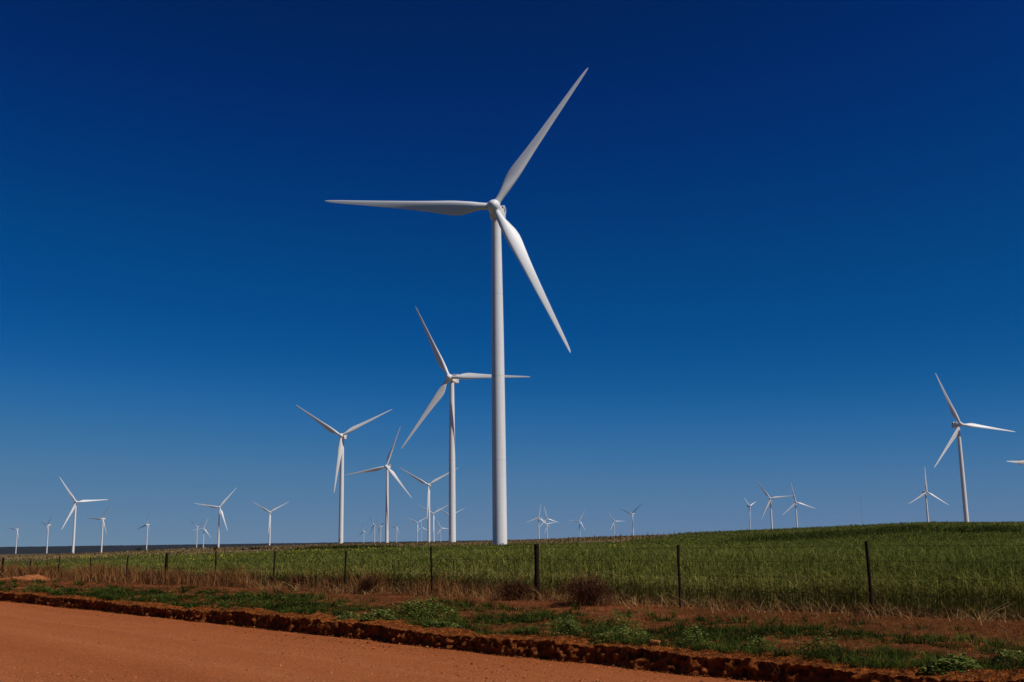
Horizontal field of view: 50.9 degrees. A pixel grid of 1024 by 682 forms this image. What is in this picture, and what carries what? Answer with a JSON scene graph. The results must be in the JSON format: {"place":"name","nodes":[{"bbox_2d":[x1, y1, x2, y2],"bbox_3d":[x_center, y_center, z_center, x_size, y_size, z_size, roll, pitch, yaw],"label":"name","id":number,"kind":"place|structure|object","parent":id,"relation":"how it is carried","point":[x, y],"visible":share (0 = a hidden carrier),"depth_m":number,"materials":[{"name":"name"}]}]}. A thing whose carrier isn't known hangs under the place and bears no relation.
{"place":"outdoors","nodes":[
{"label":"outdoors","id":0,"kind":"place"},
{"bbox_2d":[0,601,757,681],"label":"road","id":1,"kind":"structure","parent":0,"point":[44,649],"depth_m":16.66,"materials":[{"name":"brown soil"}]},
{"bbox_2d":[2,607,740,681],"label":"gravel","id":2,"kind":"structure","parent":1,"relation":"on","point":[327,660],"depth_m":15.56,"materials":[{"name":"brown gravel"}]},
{"bbox_2d":[0,591,1023,681],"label":"soil crumbs","id":3,"kind":"object","parent":1,"relation":"on","point":[728,678],"visible":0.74,"depth_m":16.45,"materials":[{"name":"brown soil"}]},
{"bbox_2d":[0,529,1021,608],"bbox_3d":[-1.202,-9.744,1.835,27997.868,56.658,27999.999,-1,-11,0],"label":"ground","id":4,"kind":"structure","parent":0,"point":[23,551],"depth_m":5884.36,"materials":[{"name":"green plant"}]},
{"bbox_2d":[10,521,22,553],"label":"wind turbine","id":5,"kind":"object","parent":4,"relation":"on","point":[16,536],"visible":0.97,"depth_m":4299.12,"materials":[{"name":"paint"}]},
{"bbox_2d":[43,518,50,552],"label":"wind turbine","id":6,"kind":"object","parent":4,"relation":"on","point":[47,534],"visible":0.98,"depth_m":3503.68,"materials":[{"name":"white paint"}]},
{"bbox_2d":[0,550,162,561],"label":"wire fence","id":7,"kind":"object","parent":4,"relation":"on","point":[88,556],"visible":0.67,"depth_m":264.39,"materials":[{"name":"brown metal"}]},
{"bbox_2d":[60,478,107,552],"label":"wind turbine","id":8,"kind":"object","parent":4,"relation":"on","point":[72,510],"visible":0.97,"depth_m":1674.47,"materials":[{"name":"white paint"}]},
{"bbox_2d":[87,504,110,552],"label":"wind turbine","id":9,"kind":"object","parent":4,"relation":"on","point":[103,519],"visible":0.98,"depth_m":2742.55,"materials":[{"name":"white paint"}]},
{"bbox_2d":[138,511,150,548],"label":"wind turbine","id":10,"kind":"object","parent":4,"relation":"on","point":[147,531],"visible":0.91,"depth_m":3611.93,"materials":[{"name":"white paint"}]},
{"bbox_2d":[196,517,209,547],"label":"wind turbine","id":11,"kind":"object","parent":4,"relation":"on","point":[203,532],"visible":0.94,"depth_m":4319.40,"materials":[{"name":"white paint"}]},
{"bbox_2d":[194,488,235,547],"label":"wind turbine","id":12,"kind":"object","parent":4,"relation":"on","point":[220,510],"visible":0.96,"depth_m":2004.10,"materials":[{"name":"white paint"}]},
{"bbox_2d":[252,501,287,544],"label":"wind turbine","id":13,"kind":"object","parent":4,"relation":"on","point":[269,530],"visible":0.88,"depth_m":2373.84,"materials":[{"name":"white paint"}]},
{"bbox_2d":[296,405,391,542],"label":"wind turbine","id":14,"kind":"object","parent":4,"relation":"on","point":[340,454],"visible":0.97,"depth_m":878.22,"materials":[{"name":"white paint"}]},
{"bbox_2d":[0,534,695,561],"bbox_3d":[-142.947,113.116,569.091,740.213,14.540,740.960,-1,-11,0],"label":"pasture grass","id":15,"kind":"structure","parent":4,"relation":"on","point":[523,541],"depth_m":352.14,"materials":[{"name":"green plant"}]},
{"bbox_2d":[370,520,376,542],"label":"wind turbine","id":16,"kind":"object","parent":4,"relation":"on","point":[374,530],"visible":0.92,"depth_m":4377.15,"materials":[{"name":"white paint"}]},
{"bbox_2d":[347,426,411,542],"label":"wind turbine","id":17,"kind":"object","parent":4,"relation":"on","point":[387,466],"visible":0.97,"depth_m":1182.53,"materials":[{"name":"white paint"}]},
{"bbox_2d":[407,517,426,541],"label":"wind turbine","id":18,"kind":"object","parent":4,"relation":"on","point":[417,526],"visible":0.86,"depth_m":3999.93,"materials":[{"name":"white paint"}]},
{"bbox_2d":[399,467,456,541],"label":"wind turbine","id":19,"kind":"object","parent":4,"relation":"on","point":[428,494],"visible":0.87,"depth_m":1473.70,"materials":[{"name":"white paint"}]},
{"bbox_2d":[419,505,447,541],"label":"wind turbine","id":20,"kind":"object","parent":4,"relation":"on","point":[433,519],"visible":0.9,"depth_m":2813.58,"materials":[{"name":"white paint"}]},
{"bbox_2d":[326,68,587,545],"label":"wind turbine","id":21,"kind":"object","parent":4,"relation":"on","point":[497,211],"visible":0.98,"depth_m":290.99,"materials":[{"name":"white paint"}]},
{"bbox_2d":[401,306,528,541],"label":"wind turbine","id":22,"kind":"object","parent":4,"relation":"on","point":[453,379],"visible":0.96,"depth_m":592.85,"materials":[{"name":"white paint"}]},
{"bbox_2d":[1,521,1023,619],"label":"cereal crop","id":23,"kind":"object","parent":4,"relation":"on","point":[834,572],"visible":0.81,"depth_m":29.41,"materials":[{"name":"green plant"}]},
{"bbox_2d":[528,506,549,538],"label":"wind turbine","id":24,"kind":"object","parent":4,"relation":"on","point":[538,518],"visible":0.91,"depth_m":3614.71,"materials":[{"name":"white paint"}]},
{"bbox_2d":[541,507,558,538],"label":"wind turbine","id":25,"kind":"object","parent":4,"relation":"on","point":[546,523],"visible":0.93,"depth_m":4001.81,"materials":[{"name":"white paint"}]},
{"bbox_2d":[568,511,584,536],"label":"wind turbine","id":26,"kind":"object","parent":4,"relation":"on","point":[579,523],"visible":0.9,"depth_m":4457.40,"materials":[{"name":"white paint"}]},
{"bbox_2d":[621,509,635,535],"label":"wind turbine","id":27,"kind":"object","parent":4,"relation":"on","point":[632,519],"visible":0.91,"depth_m":3380.10,"materials":[{"name":"white paint"}]},
{"bbox_2d":[568,531,700,541],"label":"wire fence","id":28,"kind":"object","parent":4,"relation":"on","point":[610,536],"visible":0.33,"depth_m":320.30,"materials":[{"name":"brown metal"}]},
{"bbox_2d":[745,499,754,528],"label":"wind turbine","id":29,"kind":"object","parent":4,"relation":"on","point":[749,512],"visible":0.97,"depth_m":3944.73,"materials":[{"name":"white paint"}]},
{"bbox_2d":[755,479,793,528],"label":"wind turbine","id":30,"kind":"object","parent":4,"relation":"on","point":[769,501],"visible":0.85,"depth_m":2186.09,"materials":[{"name":"white paint"}]},
{"bbox_2d":[785,484,815,527],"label":"wind turbine","id":31,"kind":"object","parent":4,"relation":"on","point":[795,502],"visible":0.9,"depth_m":2515.38,"materials":[{"name":"white paint"}]},
{"bbox_2d":[909,472,946,522],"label":"wind turbine","id":32,"kind":"object","parent":4,"relation":"on","point":[924,492],"visible":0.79,"depth_m":1999.28,"materials":[{"name":"white paint"}]},
{"bbox_2d":[934,373,1014,521],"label":"wind turbine","id":33,"kind":"object","parent":4,"relation":"on","point":[958,425],"visible":0.95,"depth_m":905.01,"materials":[{"name":"white paint"}]},
{"bbox_2d":[1007,460,1023,463],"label":"wind turbine","id":34,"kind":"object","parent":4,"relation":"on","point":[1020,462],"visible":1,"depth_m":1155.41,"materials":[{"name":"white paint"}]},
{"bbox_2d":[0,576,1023,681],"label":"verge","id":35,"kind":"structure","parent":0,"point":[751,668],"depth_m":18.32,"materials":[{"name":"green plant"}]},
{"bbox_2d":[0,574,53,580],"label":"soil mound","id":36,"kind":"object","parent":35,"relation":"on","point":[29,577],"visible":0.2,"depth_m":53.89,"materials":[{"name":"orange soil"}]},
{"bbox_2d":[20,582,51,591],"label":"leafy weed","id":37,"kind":"object","parent":35,"relation":"on","point":[27,588],"visible":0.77,"depth_m":38.26,"materials":[{"name":"green plant"}]},
{"bbox_2d":[70,587,108,596],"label":"leafy weed","id":38,"kind":"object","parent":35,"relation":"on","point":[82,591],"visible":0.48,"depth_m":32.75,"materials":[{"name":"green plant"}]},
{"bbox_2d":[145,590,177,601],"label":"leafy weed","id":39,"kind":"object","parent":35,"relation":"on","point":[165,596],"visible":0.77,"depth_m":31.15,"materials":[{"name":"green plant"}]},
{"bbox_2d":[220,590,271,609],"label":"leafy weed","id":40,"kind":"object","parent":35,"relation":"on","point":[242,605],"visible":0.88,"depth_m":24.97,"materials":[{"name":"green plant"}]},
{"bbox_2d":[283,573,305,587],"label":"dry shrub","id":41,"kind":"object","parent":35,"relation":"on","point":[294,581],"visible":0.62,"depth_m":37.87,"materials":[{"name":"brown plant"}]},
{"bbox_2d":[265,589,331,607],"bbox_3d":[-5.240,6.131,25.585,1.711,0.512,1.345,-10,-14,41],"label":"leafy weed","id":42,"kind":"object","parent":35,"relation":"on","point":[288,600],"visible":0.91,"depth_m":25.49,"materials":[{"name":"green plant"}]},
{"bbox_2d":[333,611,359,619],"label":"leafy weed","id":43,"kind":"object","parent":35,"relation":"on","point":[346,615],"visible":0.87,"depth_m":21.18,"materials":[{"name":"green plant"}]},
{"bbox_2d":[353,572,385,593],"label":"dry shrub","id":44,"kind":"object","parent":35,"relation":"on","point":[367,584],"visible":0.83,"depth_m":33.62,"materials":[{"name":"brown plant"}]},
{"bbox_2d":[359,609,396,620],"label":"leafy weed","id":45,"kind":"object","parent":35,"relation":"on","point":[374,614],"visible":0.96,"depth_m":20.59,"materials":[{"name":"green plant"}]},
{"bbox_2d":[369,594,460,619],"bbox_3d":[-1.815,5.331,21.555,1.633,0.545,1.830,-10,-14,41],"label":"leafy weed","id":46,"kind":"object","parent":35,"relation":"on","point":[445,611],"visible":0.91,"depth_m":21.42,"materials":[{"name":"green plant"}]},
{"bbox_2d":[423,620,461,627],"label":"leafy weed","id":47,"kind":"object","parent":35,"relation":"on","point":[451,624],"visible":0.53,"depth_m":19.08,"materials":[{"name":"green plant"}]},
{"bbox_2d":[0,559,1023,680],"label":"dry grass","id":48,"kind":"structure","parent":35,"relation":"on","point":[110,573],"depth_m":31.25,"materials":[{"name":"brown plant"}]},
{"bbox_2d":[1,541,1023,615],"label":"wire fence","id":49,"kind":"object","parent":35,"relation":"on","point":[536,571],"visible":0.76,"depth_m":27.48,"materials":[{"name":"brown wood"}]},
{"bbox_2d":[482,572,546,600],"bbox_3d":[0.029,6.356,27.841,1.847,0.765,2.039,-1,-11,0],"label":"dry shrub","id":50,"kind":"object","parent":35,"relation":"on","point":[518,587],"visible":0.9,"depth_m":27.77,"materials":[{"name":"brown plant"}]},
{"bbox_2d":[541,614,581,626],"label":"leafy weed","id":51,"kind":"object","parent":35,"relation":"on","point":[557,621],"visible":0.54,"depth_m":19.37,"materials":[{"name":"green plant"}]},
{"bbox_2d":[556,618,585,634],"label":"leafy weed","id":52,"kind":"object","parent":35,"relation":"on","point":[569,625],"visible":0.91,"depth_m":16.78,"materials":[{"name":"green plant"}]},
{"bbox_2d":[548,565,625,606],"bbox_3d":[1.782,5.771,25.446,2.022,0.969,2.144,-1,-11,0],"label":"dry shrub","id":53,"kind":"object","parent":35,"relation":"on","point":[588,595],"visible":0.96,"depth_m":25.16,"materials":[{"name":"brown plant"}]},
{"bbox_2d":[589,608,647,630],"bbox_3d":[1.787,4.766,18.304,1.029,0.442,0.841,-9,-14,38],"label":"leafy weed","id":54,"kind":"object","parent":35,"relation":"on","point":[618,619],"visible":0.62,"depth_m":18.30,"materials":[{"name":"green plant"}]},
{"bbox_2d":[587,625,653,644],"bbox_3d":[1.624,4.348,15.944,1.040,0.291,0.925,-1,-11,0],"label":"leafy weed","id":55,"kind":"object","parent":35,"relation":"on","point":[623,633],"visible":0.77,"depth_m":15.91,"materials":[{"name":"green plant"}]},
{"bbox_2d":[648,639,660,645],"bbox_3d":[1.999,4.234,15.041,0.173,0.114,0.140,5,-15,14],"label":"stone","id":56,"kind":"object","parent":35,"relation":"on","point":[652,642],"visible":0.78,"depth_m":14.99,"materials":[{"name":"brown stone"}]},
{"bbox_2d":[675,625,716,649],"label":"leafy weed","id":57,"kind":"object","parent":35,"relation":"on","point":[698,634],"visible":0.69,"depth_m":14.94,"materials":[{"name":"green plant"}]},
{"bbox_2d":[742,634,779,652],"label":"leafy weed","id":58,"kind":"object","parent":35,"relation":"on","point":[756,641],"visible":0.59,"depth_m":14.37,"materials":[{"name":"green plant"}]},
{"bbox_2d":[790,630,844,654],"bbox_3d":[4.079,4.034,14.346,0.830,0.354,0.592,-1,-11,0],"label":"leafy weed","id":59,"kind":"object","parent":35,"relation":"on","point":[821,642],"visible":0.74,"depth_m":14.30,"materials":[{"name":"green plant"}]},
{"bbox_2d":[917,651,985,675],"bbox_3d":[4.872,3.560,11.864,0.678,0.266,0.707,-10,-14,42],"label":"leafy weed","id":60,"kind":"object","parent":35,"relation":"on","point":[962,661],"visible":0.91,"depth_m":11.81,"materials":[{"name":"green plant"}]},
{"bbox_2d":[993,649,1023,660],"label":"leafy weed","id":61,"kind":"object","parent":35,"relation":"on","point":[1006,655],"visible":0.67,"depth_m":13.28,"materials":[{"name":"green plant"}]},
{"bbox_2d":[0,0,1023,546],"label":"sky","id":62,"kind":"structure","parent":0,"point":[758,236],"materials":[{"name":"blue"}]}
]}

